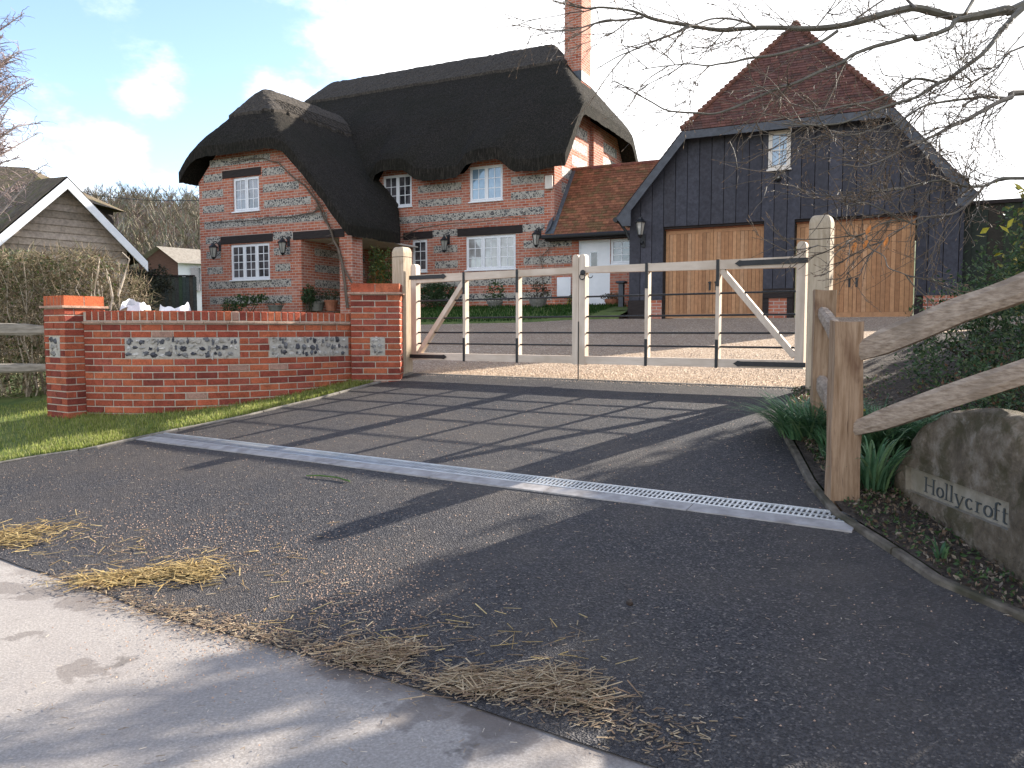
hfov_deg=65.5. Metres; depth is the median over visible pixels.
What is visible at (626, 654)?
litter
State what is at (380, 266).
bush
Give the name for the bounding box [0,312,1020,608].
ground
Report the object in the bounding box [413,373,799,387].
edging strip
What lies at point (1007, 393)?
evergreen shrub
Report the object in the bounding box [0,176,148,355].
outbuilding
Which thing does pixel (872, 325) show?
gravel
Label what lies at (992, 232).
boarded wall
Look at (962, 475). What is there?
name stone
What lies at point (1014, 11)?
beech tree
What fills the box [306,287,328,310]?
plant pot
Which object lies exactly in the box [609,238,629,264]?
window
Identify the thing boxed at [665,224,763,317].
garage door
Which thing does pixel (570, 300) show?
bush
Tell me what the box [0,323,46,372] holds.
rail fence
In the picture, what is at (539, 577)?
litter
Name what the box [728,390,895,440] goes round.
daffodil clump
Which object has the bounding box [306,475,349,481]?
plant stalk
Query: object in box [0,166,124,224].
barn
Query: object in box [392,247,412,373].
gate post
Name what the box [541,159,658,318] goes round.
link building
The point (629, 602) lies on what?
dead leaf
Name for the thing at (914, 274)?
door frame
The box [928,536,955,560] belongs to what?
daffodil clump
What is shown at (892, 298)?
garage door
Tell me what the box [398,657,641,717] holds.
straw
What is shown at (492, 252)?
window
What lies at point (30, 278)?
laurel bush
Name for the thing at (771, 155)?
window
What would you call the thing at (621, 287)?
rainwater post
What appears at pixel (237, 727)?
litter
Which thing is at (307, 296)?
bush
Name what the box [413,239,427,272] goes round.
window
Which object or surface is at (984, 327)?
evergreen shrub
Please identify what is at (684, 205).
garage
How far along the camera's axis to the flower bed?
4.70 m
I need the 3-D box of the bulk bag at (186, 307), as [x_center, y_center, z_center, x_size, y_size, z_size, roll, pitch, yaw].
[-4.485,-0.513,10.636,0.558,1.170,0.561,0,4,0]
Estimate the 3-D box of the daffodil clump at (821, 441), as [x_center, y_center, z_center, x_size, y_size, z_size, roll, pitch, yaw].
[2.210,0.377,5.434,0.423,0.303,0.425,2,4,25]
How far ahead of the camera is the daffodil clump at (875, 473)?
4.74 m
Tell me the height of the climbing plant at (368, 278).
2.254 m
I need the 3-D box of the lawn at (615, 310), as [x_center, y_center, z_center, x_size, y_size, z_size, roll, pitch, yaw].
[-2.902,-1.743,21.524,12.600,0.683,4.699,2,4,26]
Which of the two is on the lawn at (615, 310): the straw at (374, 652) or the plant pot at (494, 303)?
the plant pot at (494, 303)
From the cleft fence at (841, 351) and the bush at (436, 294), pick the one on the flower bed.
the cleft fence at (841, 351)
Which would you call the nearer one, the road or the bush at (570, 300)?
the road
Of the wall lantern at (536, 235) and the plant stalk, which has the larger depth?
the wall lantern at (536, 235)
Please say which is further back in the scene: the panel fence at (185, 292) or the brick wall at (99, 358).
the panel fence at (185, 292)
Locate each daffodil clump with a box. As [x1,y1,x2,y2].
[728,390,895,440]
[780,397,959,455]
[807,424,826,459]
[812,427,916,491]
[890,407,1007,442]
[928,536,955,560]
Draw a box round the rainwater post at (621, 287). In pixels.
[616,281,626,314]
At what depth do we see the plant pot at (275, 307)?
21.51 m
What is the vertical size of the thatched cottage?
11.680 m
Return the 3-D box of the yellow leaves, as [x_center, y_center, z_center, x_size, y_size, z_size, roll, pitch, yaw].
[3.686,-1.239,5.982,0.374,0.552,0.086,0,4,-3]
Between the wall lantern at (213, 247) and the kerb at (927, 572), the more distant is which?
the wall lantern at (213, 247)
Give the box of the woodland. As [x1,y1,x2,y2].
[77,178,199,273]
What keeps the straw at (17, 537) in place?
on the driveway
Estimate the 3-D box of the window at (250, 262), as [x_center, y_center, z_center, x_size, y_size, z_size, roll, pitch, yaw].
[-7.459,-3.473,22.724,1.550,1.055,0.150,2,4,26]
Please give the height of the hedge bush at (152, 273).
1.519 m
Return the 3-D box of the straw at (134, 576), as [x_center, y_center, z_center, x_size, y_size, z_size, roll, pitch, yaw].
[-2.028,1.041,4.456,1.135,0.100,0.520,0,4,0]
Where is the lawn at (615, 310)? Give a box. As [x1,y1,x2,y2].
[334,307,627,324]
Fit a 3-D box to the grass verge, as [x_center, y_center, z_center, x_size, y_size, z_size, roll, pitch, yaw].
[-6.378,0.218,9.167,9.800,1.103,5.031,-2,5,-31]
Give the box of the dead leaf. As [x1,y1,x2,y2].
[626,599,632,605]
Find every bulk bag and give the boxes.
[120,298,150,310]
[159,302,190,310]
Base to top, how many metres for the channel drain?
0.120 m
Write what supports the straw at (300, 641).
on the driveway
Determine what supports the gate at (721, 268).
attached to the gate post at (825, 227)
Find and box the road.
[0,558,657,767]
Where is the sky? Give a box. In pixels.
[0,0,1023,204]
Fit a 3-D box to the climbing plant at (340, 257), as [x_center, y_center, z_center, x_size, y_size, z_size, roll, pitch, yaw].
[-6.462,-4.260,22.040,6.088,4.351,0.138,2,4,26]
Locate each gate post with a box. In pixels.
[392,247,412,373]
[805,215,834,388]
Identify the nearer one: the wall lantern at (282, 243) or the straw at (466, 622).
the straw at (466, 622)
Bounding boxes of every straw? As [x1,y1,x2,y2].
[0,509,101,554]
[21,565,739,761]
[29,554,249,592]
[32,522,636,692]
[310,627,437,671]
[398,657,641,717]
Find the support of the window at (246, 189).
in the thatched cottage
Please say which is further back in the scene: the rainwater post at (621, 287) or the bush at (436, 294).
the bush at (436, 294)
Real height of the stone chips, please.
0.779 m
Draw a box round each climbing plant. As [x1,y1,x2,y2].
[199,155,352,307]
[365,211,526,282]
[532,244,550,295]
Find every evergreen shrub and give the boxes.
[881,199,1023,390]
[900,313,1023,424]
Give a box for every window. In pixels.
[191,268,200,290]
[229,243,270,281]
[231,176,259,212]
[384,174,412,207]
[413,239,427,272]
[464,234,516,271]
[468,164,503,202]
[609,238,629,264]
[766,130,791,171]
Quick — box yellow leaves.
[977,183,1023,255]
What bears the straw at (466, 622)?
on the driveway
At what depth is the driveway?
4.21 m
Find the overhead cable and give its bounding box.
[85,193,198,200]
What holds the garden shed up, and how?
on the ground at (794, 442)
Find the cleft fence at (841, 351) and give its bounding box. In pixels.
[809,272,1023,510]
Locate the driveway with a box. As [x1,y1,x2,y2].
[0,374,1023,767]
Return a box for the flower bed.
[794,328,1023,609]
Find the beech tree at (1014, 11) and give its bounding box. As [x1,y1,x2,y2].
[476,0,1023,338]
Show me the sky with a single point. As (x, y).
(126, 90)
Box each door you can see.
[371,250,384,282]
[579,239,609,304]
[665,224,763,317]
[795,215,916,316]
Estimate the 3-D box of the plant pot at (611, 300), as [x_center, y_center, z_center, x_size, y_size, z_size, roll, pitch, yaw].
[2.660,-2.113,20.808,0.533,0.630,0.629,-4,5,-43]
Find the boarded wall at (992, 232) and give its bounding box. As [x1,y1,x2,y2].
[962,198,1023,315]
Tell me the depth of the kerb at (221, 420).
8.23 m
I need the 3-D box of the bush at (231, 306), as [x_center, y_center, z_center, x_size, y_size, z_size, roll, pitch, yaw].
[-7.300,-2.182,21.781,1.368,0.655,0.490,0,4,0]
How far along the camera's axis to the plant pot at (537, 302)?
20.86 m
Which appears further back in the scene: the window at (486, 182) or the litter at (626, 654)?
the window at (486, 182)
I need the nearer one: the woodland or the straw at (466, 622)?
the straw at (466, 622)
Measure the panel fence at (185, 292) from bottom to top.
1.460 m
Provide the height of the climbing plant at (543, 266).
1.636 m
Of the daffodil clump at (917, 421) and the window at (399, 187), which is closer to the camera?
the daffodil clump at (917, 421)
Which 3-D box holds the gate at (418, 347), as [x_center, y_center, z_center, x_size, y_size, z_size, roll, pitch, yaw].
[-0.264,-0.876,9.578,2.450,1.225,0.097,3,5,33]
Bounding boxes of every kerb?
[0,372,412,463]
[781,385,1023,622]
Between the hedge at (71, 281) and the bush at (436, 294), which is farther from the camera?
the bush at (436, 294)
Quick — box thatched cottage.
[178,0,637,312]
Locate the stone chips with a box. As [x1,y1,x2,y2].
[1,392,1006,763]
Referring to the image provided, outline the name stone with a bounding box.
[893,408,1023,588]
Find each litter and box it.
[0,635,607,767]
[1,393,1012,757]
[357,540,960,765]
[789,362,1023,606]
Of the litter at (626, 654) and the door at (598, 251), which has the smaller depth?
the litter at (626, 654)
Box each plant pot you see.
[264,300,285,310]
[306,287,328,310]
[321,288,339,310]
[483,279,505,308]
[522,281,553,307]
[601,291,617,306]
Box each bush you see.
[0,248,76,363]
[129,263,177,304]
[220,292,270,311]
[299,283,318,310]
[367,245,391,282]
[420,282,458,307]
[566,295,571,306]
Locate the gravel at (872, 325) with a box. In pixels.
[413,316,1023,386]
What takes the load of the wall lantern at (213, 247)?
attached to the thatched cottage
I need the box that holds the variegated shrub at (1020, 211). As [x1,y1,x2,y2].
[996,182,1023,315]
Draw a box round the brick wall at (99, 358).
[39,283,404,418]
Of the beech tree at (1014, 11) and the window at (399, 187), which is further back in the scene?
the window at (399, 187)
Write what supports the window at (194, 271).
in the garden shed
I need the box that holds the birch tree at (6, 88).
[0,6,54,218]
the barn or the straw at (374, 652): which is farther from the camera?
the barn
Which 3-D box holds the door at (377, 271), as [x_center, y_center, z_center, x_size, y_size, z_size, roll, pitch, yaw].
[-4.289,-3.305,24.740,0.825,1.920,0.055,2,4,26]
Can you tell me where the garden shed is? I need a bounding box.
[139,246,201,310]
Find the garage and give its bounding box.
[613,20,977,318]
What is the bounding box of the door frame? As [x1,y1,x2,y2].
[795,241,915,303]
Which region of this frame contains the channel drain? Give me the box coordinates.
[135,432,861,532]
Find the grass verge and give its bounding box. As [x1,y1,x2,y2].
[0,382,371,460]
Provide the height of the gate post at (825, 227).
1.867 m
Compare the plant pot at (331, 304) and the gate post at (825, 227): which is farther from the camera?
the plant pot at (331, 304)
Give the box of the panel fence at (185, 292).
[130,275,196,310]
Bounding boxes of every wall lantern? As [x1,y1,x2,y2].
[209,241,220,259]
[278,236,289,254]
[440,234,449,252]
[532,228,540,246]
[635,216,645,246]
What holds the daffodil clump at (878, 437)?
on the flower bed
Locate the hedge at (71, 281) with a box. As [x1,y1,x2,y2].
[0,238,165,398]
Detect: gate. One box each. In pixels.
[409,254,579,364]
[578,241,807,379]
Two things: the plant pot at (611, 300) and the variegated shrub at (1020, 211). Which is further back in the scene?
the plant pot at (611, 300)
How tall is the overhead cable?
0.936 m
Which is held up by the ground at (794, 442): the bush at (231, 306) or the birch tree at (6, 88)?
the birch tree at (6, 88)
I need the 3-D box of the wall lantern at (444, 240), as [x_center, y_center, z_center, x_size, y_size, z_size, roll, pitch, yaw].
[-1.945,-4.104,23.246,0.270,0.541,0.366,2,4,26]
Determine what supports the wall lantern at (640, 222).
attached to the garage
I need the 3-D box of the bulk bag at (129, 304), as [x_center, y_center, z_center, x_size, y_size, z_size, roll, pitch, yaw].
[-4.729,-0.436,10.041,0.508,1.292,0.511,0,4,0]

